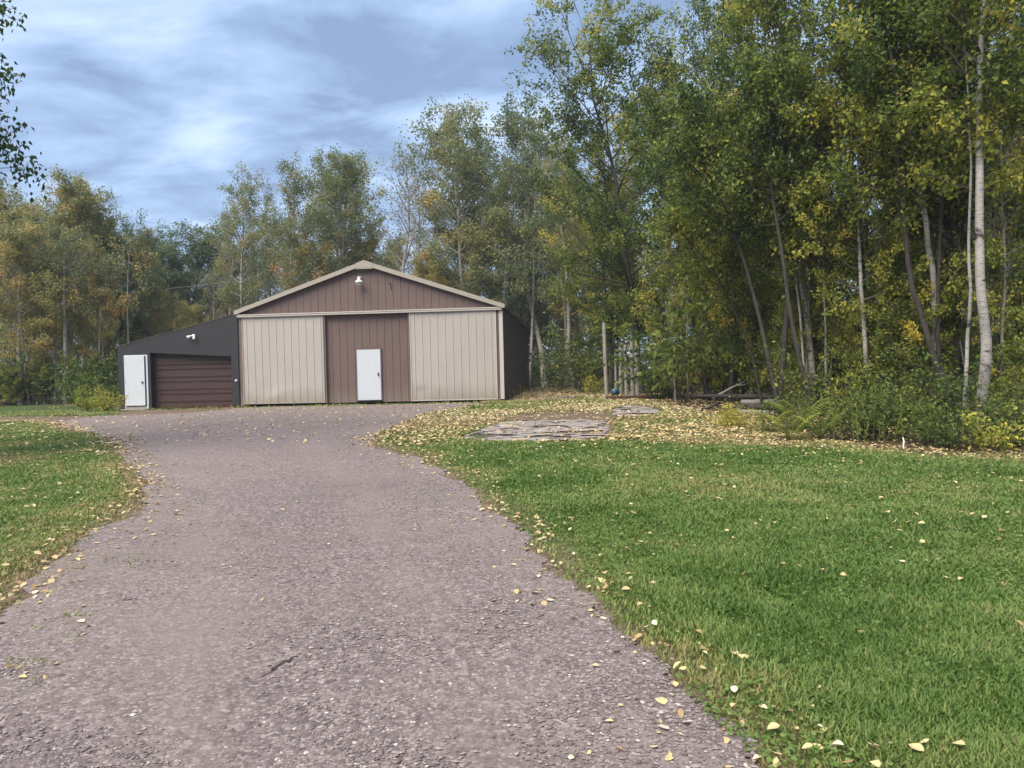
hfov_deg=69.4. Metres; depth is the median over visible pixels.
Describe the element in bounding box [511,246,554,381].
dark poplar
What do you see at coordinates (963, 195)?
dark alder
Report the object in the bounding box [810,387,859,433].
shrub
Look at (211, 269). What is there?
dark poplar
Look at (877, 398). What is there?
tall weed
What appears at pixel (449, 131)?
aspen tree
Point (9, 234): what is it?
golden aspen
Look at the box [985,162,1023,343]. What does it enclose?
bare sapling
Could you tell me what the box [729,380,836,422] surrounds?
shrub
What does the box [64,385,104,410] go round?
shrub
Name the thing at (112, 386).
shrub
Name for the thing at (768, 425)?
fern
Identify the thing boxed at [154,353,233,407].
garage door
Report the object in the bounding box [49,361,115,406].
shrub
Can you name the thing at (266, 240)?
bare aspen
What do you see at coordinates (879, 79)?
white birch
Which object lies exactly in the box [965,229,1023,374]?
alder sapling
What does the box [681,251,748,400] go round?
alder sapling
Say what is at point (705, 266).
dark alder
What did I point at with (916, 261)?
bare sapling
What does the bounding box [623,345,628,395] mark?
wooden post
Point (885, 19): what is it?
dark alder
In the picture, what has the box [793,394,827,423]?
shrub
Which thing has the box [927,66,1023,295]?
yellowing birch
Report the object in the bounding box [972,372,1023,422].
shrub
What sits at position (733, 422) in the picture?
shrub
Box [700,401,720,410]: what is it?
dead branch
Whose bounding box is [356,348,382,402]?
entry door
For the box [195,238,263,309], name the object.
dark poplar
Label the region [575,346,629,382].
shrub
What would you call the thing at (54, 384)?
shrub
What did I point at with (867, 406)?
shrub
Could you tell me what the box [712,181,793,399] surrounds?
alder sapling
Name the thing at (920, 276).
alder tree
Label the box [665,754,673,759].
fallen leaf
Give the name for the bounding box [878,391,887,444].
tall weed
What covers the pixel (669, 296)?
bare sapling
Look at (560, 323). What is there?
golden aspen
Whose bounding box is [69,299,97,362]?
bare sapling
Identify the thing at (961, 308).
bare sapling
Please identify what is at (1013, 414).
shrub
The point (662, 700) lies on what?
fallen leaf
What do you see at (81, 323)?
bare sapling
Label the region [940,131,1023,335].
bare sapling
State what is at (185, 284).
aspen tree
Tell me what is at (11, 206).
aspen tree
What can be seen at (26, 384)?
shrub
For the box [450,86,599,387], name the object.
aspen tree
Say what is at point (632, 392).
wooden post
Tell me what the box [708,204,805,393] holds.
alder sapling
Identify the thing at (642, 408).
concrete slab
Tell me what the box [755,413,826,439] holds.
fern
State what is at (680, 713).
fallen leaf
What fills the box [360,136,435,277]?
bare aspen
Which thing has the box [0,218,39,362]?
dark poplar
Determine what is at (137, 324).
dark poplar
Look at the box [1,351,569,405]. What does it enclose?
back undergrowth
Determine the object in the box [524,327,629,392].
shrub
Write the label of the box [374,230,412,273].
aspen tree
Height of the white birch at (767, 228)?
8.686 m
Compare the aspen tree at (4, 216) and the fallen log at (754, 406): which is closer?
the fallen log at (754, 406)
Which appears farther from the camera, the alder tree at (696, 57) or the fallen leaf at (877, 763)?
the alder tree at (696, 57)
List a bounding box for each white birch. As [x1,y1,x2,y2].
[687,91,855,403]
[705,0,845,412]
[762,145,910,391]
[779,0,984,373]
[812,40,935,386]
[885,0,1023,411]
[886,0,1023,424]
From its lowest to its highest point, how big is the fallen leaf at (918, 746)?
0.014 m
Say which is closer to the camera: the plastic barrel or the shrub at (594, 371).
the plastic barrel
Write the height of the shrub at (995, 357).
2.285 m
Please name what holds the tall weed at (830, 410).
on the ground at (908, 444)
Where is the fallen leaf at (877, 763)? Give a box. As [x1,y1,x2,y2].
[869,760,883,767]
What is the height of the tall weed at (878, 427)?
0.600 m
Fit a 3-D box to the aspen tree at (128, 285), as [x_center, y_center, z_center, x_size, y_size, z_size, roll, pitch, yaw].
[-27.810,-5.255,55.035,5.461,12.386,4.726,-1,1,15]
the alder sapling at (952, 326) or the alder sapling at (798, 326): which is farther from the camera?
the alder sapling at (798, 326)
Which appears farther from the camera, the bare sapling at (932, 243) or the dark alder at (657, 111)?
the dark alder at (657, 111)
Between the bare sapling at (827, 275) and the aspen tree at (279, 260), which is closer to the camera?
the bare sapling at (827, 275)
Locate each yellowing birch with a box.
[574,198,655,387]
[744,27,934,407]
[830,39,1016,365]
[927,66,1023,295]
[966,134,1023,395]
[974,93,1023,285]
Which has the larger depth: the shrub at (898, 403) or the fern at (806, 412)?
the fern at (806, 412)
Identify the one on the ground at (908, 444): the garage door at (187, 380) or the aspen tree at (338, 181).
the aspen tree at (338, 181)
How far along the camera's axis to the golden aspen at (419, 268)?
49.25 m
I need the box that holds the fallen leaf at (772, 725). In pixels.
[767,722,778,728]
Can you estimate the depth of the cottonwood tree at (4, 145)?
13.48 m
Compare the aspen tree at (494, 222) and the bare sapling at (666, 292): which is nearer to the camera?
the bare sapling at (666, 292)
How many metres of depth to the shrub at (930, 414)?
12.57 m
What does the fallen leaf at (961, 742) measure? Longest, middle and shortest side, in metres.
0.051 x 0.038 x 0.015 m
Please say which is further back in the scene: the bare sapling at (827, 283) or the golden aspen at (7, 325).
the golden aspen at (7, 325)
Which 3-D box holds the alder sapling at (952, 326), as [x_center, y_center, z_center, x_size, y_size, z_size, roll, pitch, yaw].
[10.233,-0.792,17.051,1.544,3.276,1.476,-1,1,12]
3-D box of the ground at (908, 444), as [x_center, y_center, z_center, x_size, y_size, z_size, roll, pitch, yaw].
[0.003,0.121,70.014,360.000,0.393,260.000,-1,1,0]
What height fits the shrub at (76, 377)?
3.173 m
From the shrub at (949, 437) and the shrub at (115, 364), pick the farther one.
the shrub at (115, 364)
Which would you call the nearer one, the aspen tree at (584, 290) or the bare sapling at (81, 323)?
the bare sapling at (81, 323)
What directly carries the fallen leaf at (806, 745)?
on the ground at (908, 444)
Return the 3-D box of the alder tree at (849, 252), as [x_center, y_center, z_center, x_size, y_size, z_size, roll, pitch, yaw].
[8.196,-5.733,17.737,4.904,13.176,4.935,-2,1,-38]
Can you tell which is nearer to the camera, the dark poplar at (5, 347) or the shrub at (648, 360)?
the shrub at (648, 360)
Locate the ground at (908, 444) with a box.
[0,372,1023,767]
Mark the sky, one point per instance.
(154, 102)
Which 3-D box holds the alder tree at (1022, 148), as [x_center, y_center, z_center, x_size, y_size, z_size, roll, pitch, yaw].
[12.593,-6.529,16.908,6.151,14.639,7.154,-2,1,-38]
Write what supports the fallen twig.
on the gravel driveway
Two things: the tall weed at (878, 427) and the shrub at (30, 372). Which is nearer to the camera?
the tall weed at (878, 427)
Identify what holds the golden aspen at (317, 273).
on the ground at (908, 444)
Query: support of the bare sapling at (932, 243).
on the ground at (908, 444)
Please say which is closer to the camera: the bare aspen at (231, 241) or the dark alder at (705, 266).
the dark alder at (705, 266)
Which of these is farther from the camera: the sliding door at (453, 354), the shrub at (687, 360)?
the sliding door at (453, 354)
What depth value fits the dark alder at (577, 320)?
47.82 m
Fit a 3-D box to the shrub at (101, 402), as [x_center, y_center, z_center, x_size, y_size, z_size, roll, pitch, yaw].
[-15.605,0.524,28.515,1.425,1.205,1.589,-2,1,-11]
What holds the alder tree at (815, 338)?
on the ground at (908, 444)
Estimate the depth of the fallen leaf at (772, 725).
3.05 m
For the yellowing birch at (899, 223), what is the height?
9.467 m
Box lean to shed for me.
[115,314,240,408]
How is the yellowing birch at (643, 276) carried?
on the ground at (908, 444)
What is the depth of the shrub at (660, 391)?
29.89 m
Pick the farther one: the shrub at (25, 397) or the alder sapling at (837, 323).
the shrub at (25, 397)
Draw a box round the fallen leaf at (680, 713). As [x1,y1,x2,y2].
[678,709,683,717]
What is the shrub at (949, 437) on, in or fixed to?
on the ground at (908, 444)
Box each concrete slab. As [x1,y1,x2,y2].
[463,419,610,441]
[612,405,660,415]
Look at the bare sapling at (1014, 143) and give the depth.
15.61 m
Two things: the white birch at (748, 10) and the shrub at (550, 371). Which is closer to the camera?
the white birch at (748, 10)
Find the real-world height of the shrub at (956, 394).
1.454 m
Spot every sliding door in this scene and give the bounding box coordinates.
[241,315,324,403]
[409,310,497,400]
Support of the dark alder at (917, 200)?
on the ground at (908, 444)
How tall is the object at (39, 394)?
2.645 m
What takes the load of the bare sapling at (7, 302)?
on the ground at (908, 444)
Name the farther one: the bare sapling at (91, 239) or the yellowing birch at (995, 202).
the bare sapling at (91, 239)
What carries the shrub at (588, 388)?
on the ground at (908, 444)
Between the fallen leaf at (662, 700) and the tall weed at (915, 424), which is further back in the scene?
the tall weed at (915, 424)
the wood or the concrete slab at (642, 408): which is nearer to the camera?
the concrete slab at (642, 408)
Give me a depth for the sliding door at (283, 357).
29.63 m
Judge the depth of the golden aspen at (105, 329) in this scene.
41.77 m
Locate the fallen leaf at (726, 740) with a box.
[724,737,729,743]
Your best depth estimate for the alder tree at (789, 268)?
18.70 m
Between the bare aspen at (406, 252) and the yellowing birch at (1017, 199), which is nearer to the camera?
the yellowing birch at (1017, 199)
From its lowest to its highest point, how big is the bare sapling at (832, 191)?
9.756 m
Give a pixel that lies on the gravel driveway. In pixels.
(162, 658)
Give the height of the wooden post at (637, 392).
2.399 m
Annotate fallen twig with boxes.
[261,656,297,676]
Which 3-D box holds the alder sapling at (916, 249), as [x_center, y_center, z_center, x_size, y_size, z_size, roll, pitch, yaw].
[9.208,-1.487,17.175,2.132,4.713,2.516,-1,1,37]
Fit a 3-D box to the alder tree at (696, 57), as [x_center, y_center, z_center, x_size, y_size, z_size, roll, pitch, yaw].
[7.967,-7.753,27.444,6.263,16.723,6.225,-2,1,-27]
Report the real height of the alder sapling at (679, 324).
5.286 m
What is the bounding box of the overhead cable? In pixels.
[0,251,238,304]
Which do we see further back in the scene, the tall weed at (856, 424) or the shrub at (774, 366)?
the shrub at (774, 366)
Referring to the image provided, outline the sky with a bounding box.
[0,0,1023,368]
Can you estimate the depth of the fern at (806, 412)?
15.36 m
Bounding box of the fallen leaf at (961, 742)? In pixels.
[953,740,964,744]
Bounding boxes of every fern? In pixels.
[748,409,795,431]
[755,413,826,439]
[768,398,834,428]
[789,408,845,437]
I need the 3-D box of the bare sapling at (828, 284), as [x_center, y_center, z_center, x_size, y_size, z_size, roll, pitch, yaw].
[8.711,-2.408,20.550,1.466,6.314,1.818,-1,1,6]
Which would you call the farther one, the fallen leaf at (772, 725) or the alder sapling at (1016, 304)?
the alder sapling at (1016, 304)
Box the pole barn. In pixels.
[234,260,529,406]
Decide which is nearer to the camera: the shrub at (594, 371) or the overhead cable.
the overhead cable
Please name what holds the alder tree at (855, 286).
on the ground at (908, 444)
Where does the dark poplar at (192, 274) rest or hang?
on the ground at (908, 444)
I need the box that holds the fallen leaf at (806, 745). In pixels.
[802,742,812,748]
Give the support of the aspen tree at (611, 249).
on the ground at (908, 444)
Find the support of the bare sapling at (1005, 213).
on the ground at (908, 444)
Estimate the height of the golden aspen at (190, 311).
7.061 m
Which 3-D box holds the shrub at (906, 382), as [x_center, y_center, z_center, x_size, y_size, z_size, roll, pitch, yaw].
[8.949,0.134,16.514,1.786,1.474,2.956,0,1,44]
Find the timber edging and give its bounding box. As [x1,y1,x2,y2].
[606,395,663,399]
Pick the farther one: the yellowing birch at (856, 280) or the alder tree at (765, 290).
the alder tree at (765, 290)
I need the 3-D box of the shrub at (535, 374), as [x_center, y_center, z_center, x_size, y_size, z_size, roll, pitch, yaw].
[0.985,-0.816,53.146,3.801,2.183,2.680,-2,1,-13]
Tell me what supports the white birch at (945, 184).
on the ground at (908, 444)
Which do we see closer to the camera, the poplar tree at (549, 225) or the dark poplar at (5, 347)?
the poplar tree at (549, 225)
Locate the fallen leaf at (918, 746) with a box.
[908,743,923,750]
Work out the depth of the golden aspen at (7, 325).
50.40 m
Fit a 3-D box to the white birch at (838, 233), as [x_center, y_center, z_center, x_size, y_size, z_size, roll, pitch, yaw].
[8.115,-2.651,19.065,4.036,7.041,3.674,-1,1,0]
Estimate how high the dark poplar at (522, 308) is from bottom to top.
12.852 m
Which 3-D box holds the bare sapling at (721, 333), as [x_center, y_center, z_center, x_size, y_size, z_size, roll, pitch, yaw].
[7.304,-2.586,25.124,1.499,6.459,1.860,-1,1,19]
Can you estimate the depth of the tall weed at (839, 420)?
12.88 m
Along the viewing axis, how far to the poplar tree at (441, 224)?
61.88 m
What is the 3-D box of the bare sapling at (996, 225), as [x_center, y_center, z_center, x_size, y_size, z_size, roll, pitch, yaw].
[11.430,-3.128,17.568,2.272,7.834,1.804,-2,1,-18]
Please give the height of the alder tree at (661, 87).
17.166 m
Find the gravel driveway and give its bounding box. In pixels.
[0,402,760,767]
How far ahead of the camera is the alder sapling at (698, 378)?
25.81 m
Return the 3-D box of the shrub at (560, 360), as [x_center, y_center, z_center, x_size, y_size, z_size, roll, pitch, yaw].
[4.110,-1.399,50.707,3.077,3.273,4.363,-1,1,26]
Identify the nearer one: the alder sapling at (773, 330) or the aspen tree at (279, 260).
the alder sapling at (773, 330)
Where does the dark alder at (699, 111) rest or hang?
on the ground at (908, 444)
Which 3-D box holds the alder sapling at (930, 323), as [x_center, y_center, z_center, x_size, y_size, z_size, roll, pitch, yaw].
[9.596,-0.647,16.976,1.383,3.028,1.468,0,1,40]
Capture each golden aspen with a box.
[0,215,93,404]
[0,242,32,354]
[9,254,99,403]
[71,267,134,371]
[119,284,190,335]
[166,300,205,329]
[267,231,334,290]
[332,231,398,270]
[404,244,450,285]
[535,216,618,353]
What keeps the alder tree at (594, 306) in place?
on the ground at (908, 444)
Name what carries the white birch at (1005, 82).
on the ground at (908, 444)
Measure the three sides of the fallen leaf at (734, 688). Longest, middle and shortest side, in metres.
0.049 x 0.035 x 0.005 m
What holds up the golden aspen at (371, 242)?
on the ground at (908, 444)
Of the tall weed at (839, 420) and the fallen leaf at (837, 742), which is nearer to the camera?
the fallen leaf at (837, 742)
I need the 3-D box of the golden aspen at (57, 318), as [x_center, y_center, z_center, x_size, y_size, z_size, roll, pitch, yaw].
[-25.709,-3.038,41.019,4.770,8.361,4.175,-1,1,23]
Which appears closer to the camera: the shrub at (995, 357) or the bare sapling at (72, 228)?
the shrub at (995, 357)
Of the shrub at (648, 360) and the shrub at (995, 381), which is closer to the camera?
the shrub at (995, 381)
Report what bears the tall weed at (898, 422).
on the ground at (908, 444)
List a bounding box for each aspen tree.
[0,176,55,336]
[0,186,53,401]
[3,198,61,398]
[8,164,125,398]
[36,179,136,399]
[64,213,131,357]
[97,229,165,341]
[117,220,177,341]
[165,255,215,318]
[257,215,303,297]
[274,145,396,281]
[297,143,391,271]
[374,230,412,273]
[399,93,525,296]
[402,131,516,298]
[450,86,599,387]
[466,175,537,314]
[487,169,571,384]
[549,186,609,347]
[583,175,647,355]
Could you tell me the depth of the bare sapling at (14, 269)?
41.35 m
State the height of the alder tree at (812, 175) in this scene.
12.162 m
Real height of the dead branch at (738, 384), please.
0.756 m
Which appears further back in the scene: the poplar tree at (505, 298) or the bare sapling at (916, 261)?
the poplar tree at (505, 298)
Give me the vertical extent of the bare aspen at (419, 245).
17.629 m
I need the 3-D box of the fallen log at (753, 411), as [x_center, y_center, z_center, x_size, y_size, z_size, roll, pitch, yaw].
[6.376,0.731,19.353,0.211,0.153,1.160,-2,1,-41]
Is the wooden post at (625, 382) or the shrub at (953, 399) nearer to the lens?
the shrub at (953, 399)
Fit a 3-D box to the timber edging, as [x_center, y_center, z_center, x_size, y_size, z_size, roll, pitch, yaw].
[4.781,0.525,28.592,2.381,0.191,0.287,-2,1,-10]
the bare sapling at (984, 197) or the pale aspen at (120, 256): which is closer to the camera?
the bare sapling at (984, 197)
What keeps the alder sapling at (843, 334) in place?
on the ground at (908, 444)
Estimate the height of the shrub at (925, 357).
1.970 m
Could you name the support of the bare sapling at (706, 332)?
on the ground at (908, 444)
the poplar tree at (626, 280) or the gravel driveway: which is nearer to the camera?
the gravel driveway
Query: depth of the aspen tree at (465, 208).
53.59 m
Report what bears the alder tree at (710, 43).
on the ground at (908, 444)
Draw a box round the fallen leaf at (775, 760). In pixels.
[773,757,778,767]
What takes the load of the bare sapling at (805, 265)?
on the ground at (908, 444)
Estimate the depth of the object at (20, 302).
39.51 m
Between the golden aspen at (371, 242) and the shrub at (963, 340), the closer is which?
the shrub at (963, 340)
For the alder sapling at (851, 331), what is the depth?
18.01 m
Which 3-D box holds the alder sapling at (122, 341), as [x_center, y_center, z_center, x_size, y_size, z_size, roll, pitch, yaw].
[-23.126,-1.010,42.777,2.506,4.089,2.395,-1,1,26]
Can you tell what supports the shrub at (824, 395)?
on the ground at (908, 444)
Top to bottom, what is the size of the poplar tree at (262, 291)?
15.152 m
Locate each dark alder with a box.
[550,172,592,387]
[616,79,722,400]
[632,168,776,403]
[637,73,798,412]
[674,34,836,411]
[796,0,974,418]
[843,48,1023,397]
[859,0,1022,418]
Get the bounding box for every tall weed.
[826,393,836,439]
[837,407,843,441]
[849,389,857,441]
[854,402,861,445]
[863,402,874,444]
[870,385,883,441]
[876,413,881,444]
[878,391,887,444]
[892,397,905,442]
[898,396,907,438]
[909,405,921,445]
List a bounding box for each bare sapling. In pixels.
[0,219,28,403]
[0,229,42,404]
[0,247,32,356]
[0,263,15,367]
[36,236,72,401]
[52,222,94,371]
[68,258,105,361]
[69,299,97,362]
[74,232,124,350]
[91,253,131,370]
[637,196,684,399]
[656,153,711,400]
[658,247,686,398]
[691,274,726,399]
[708,227,725,400]
[745,165,802,348]
[778,108,845,338]
[781,74,849,399]
[794,67,870,342]
[799,158,868,408]
[802,180,845,389]
[813,193,851,361]
[847,154,928,416]
[871,60,959,364]
[871,153,973,411]
[880,190,951,410]
[902,137,965,355]
[927,156,984,394]
[932,111,1023,370]
[936,0,1023,390]
[938,163,1022,389]
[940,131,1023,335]
[942,44,1015,396]
[984,139,1021,334]
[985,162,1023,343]
[994,196,1023,366]
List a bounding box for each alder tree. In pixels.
[503,0,693,393]
[529,70,667,390]
[563,32,741,376]
[633,0,812,402]
[642,139,732,355]
[643,0,785,398]
[691,0,863,412]
[742,175,818,347]
[744,32,854,353]
[751,0,955,414]
[759,211,829,400]
[774,247,844,393]
[804,0,1023,408]
[845,227,903,350]
[864,142,974,348]
[914,0,1023,367]
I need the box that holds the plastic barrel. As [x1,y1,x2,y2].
[611,389,619,394]
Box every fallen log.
[691,394,790,399]
[706,391,727,398]
[732,404,774,409]
[735,409,775,414]
[741,399,774,404]
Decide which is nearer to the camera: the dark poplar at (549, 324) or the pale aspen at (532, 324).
the pale aspen at (532, 324)
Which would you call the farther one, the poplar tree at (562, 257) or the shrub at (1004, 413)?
the poplar tree at (562, 257)
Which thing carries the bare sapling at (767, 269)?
on the ground at (908, 444)
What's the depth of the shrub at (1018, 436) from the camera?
12.10 m
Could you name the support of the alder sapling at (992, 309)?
on the ground at (908, 444)
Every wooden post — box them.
[602,323,607,397]
[614,349,616,388]
[619,347,622,394]
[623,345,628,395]
[630,340,634,395]
[634,341,639,395]
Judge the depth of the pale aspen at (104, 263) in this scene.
41.79 m
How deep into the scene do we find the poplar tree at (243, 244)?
49.97 m
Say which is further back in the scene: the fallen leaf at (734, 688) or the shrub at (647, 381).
the shrub at (647, 381)
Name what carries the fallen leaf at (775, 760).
on the ground at (908, 444)
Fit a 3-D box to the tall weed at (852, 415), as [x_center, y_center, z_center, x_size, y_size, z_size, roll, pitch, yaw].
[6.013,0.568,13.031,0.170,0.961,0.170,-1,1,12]
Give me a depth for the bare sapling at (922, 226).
18.63 m
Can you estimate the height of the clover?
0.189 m
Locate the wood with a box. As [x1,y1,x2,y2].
[0,233,979,392]
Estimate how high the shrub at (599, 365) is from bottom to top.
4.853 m
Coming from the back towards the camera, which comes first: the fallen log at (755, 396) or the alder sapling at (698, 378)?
the alder sapling at (698, 378)
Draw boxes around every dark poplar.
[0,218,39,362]
[33,207,122,368]
[90,208,164,360]
[131,217,206,333]
[133,218,250,331]
[177,221,253,323]
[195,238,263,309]
[435,212,485,294]
[487,211,556,345]
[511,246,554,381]
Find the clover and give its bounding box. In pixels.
[0,450,1023,767]
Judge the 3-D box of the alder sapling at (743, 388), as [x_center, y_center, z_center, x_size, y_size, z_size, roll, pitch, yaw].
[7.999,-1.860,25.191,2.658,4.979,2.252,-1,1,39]
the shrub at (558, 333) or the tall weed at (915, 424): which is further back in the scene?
the shrub at (558, 333)
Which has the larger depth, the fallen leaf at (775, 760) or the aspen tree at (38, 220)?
the aspen tree at (38, 220)
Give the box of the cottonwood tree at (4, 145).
[0,0,54,202]
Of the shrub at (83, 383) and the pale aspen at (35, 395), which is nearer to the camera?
the shrub at (83, 383)
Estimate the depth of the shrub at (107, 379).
39.95 m
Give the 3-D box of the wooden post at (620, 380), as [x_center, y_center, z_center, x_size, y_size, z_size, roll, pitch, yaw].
[4.913,-0.545,33.490,0.148,2.288,0.152,-2,1,-11]
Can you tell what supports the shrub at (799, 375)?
on the ground at (908, 444)
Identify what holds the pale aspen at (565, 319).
on the ground at (908, 444)
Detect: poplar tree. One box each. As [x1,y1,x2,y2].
[198,160,278,313]
[230,207,280,308]
[249,147,336,294]
[289,189,341,282]
[407,184,467,282]
[463,141,542,312]
[523,142,598,387]
[535,162,590,347]
[606,204,644,382]
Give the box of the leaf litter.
[0,382,1023,621]
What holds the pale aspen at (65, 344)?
on the ground at (908, 444)
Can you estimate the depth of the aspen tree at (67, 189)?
43.99 m
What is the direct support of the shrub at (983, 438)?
on the ground at (908, 444)
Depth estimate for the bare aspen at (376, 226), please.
59.30 m
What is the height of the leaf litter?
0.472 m
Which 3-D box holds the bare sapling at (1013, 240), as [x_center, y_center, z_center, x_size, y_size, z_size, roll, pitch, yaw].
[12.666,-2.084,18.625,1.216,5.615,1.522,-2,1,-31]
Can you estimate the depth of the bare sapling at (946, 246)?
16.78 m
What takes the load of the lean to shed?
on the ground at (908, 444)
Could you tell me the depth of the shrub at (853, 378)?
17.11 m
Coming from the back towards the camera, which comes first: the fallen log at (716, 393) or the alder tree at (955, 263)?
the fallen log at (716, 393)
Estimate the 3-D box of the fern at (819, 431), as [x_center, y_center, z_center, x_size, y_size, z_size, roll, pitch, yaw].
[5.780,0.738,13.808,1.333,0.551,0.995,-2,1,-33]
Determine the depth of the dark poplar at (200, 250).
56.99 m
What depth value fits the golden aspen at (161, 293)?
50.04 m
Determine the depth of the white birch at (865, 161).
17.78 m
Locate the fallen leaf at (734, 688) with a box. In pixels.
[730,685,737,691]
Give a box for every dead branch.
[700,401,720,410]
[712,377,750,398]
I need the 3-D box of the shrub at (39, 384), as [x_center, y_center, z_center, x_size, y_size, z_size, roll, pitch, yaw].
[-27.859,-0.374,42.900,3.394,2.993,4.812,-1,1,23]
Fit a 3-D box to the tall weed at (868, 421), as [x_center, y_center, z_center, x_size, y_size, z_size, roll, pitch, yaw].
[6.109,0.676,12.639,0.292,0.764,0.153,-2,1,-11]
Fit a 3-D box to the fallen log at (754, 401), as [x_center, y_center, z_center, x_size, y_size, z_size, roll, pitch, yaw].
[7.252,0.530,21.585,1.094,0.188,0.204,-1,1,27]
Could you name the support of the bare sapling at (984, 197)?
on the ground at (908, 444)
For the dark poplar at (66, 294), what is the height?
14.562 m
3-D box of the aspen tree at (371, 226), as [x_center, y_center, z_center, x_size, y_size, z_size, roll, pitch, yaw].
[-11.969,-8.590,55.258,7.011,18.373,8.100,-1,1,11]
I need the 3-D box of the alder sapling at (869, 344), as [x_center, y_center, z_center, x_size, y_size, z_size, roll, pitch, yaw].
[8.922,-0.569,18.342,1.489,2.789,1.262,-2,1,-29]
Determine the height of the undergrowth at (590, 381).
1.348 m
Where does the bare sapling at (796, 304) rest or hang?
on the ground at (908, 444)
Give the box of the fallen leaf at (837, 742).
[831,740,843,744]
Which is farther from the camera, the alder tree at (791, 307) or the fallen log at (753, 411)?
the alder tree at (791, 307)
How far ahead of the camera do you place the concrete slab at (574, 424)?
16.47 m
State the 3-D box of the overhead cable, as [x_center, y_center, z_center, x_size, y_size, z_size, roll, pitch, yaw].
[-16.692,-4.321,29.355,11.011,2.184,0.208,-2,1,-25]
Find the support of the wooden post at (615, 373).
on the ground at (908, 444)
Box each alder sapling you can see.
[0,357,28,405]
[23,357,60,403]
[87,333,133,400]
[630,241,701,399]
[660,259,717,399]
[669,249,741,400]
[679,278,745,390]
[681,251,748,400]
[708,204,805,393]
[708,259,782,399]
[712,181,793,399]
[724,285,773,389]
[756,293,802,397]
[759,262,827,409]
[774,284,842,399]
[780,258,856,392]
[792,282,854,393]
[819,291,873,397]
[831,298,883,392]
[836,257,915,416]
[837,306,893,409]
[851,220,954,415]
[871,270,931,384]
[874,264,953,404]
[895,290,958,410]
[918,281,980,402]
[954,222,1023,404]
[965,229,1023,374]
[989,268,1023,390]
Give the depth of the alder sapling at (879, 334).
17.27 m
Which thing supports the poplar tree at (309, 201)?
on the ground at (908, 444)
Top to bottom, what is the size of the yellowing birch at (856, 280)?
10.272 m
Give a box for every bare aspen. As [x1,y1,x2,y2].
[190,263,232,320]
[200,218,258,318]
[239,168,293,301]
[359,201,395,260]
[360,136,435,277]
[387,159,441,274]
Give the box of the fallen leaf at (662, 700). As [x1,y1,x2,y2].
[655,697,667,703]
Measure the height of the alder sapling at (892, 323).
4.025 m
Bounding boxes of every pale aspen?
[0,250,70,403]
[16,217,96,403]
[71,253,129,365]
[87,232,158,342]
[508,121,552,387]
[534,129,577,387]
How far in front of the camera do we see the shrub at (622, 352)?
30.88 m
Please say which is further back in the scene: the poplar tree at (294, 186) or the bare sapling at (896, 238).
the poplar tree at (294, 186)
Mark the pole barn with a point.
(363, 332)
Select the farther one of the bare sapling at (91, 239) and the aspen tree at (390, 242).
the aspen tree at (390, 242)
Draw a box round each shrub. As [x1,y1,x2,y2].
[0,355,34,404]
[0,360,45,404]
[2,352,54,401]
[3,354,60,402]
[37,368,93,401]
[42,345,116,397]
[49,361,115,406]
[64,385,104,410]
[72,342,119,400]
[84,384,128,410]
[93,375,118,401]
[96,371,118,398]
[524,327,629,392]
[529,312,602,388]
[529,352,564,385]
[532,351,559,385]
[532,363,540,382]
[545,344,589,382]
[567,345,609,384]
[571,323,644,388]
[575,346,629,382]
[581,370,603,393]
[585,307,683,398]
[600,294,718,385]
[614,359,705,398]
[633,283,767,402]
[640,376,691,396]
[697,357,750,392]
[703,396,763,427]
[721,330,796,394]
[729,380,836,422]
[738,327,850,384]
[751,339,847,416]
[784,371,865,416]
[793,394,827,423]
[798,393,901,439]
[806,356,899,418]
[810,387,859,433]
[818,373,943,440]
[821,329,944,378]
[835,352,932,416]
[866,374,942,439]
[873,358,958,420]
[880,335,1019,422]
[885,382,978,443]
[887,394,996,449]
[902,362,1023,446]
[909,386,1020,416]
[940,365,1023,448]
[941,322,998,386]
[944,330,1017,394]
[950,304,1010,390]
[950,340,1023,404]
[950,402,1023,455]
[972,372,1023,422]
[990,401,1023,434]
[998,419,1023,446]
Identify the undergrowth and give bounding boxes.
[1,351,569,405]
[539,373,1020,440]
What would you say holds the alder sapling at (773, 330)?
on the ground at (908, 444)
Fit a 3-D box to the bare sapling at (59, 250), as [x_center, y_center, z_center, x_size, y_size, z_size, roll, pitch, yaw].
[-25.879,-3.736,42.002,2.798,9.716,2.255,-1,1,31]
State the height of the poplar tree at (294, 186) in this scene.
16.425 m
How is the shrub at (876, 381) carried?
on the ground at (908, 444)
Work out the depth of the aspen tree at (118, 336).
55.68 m
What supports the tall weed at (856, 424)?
on the ground at (908, 444)
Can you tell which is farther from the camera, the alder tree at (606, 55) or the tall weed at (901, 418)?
the alder tree at (606, 55)
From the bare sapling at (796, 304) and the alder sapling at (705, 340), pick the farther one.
the alder sapling at (705, 340)
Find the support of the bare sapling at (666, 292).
on the ground at (908, 444)
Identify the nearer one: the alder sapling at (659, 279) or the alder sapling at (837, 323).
the alder sapling at (837, 323)
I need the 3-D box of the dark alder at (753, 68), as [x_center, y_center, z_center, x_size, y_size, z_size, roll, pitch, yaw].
[6.018,-3.729,18.362,3.977,9.351,3.333,-1,1,31]
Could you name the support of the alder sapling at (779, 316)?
on the ground at (908, 444)

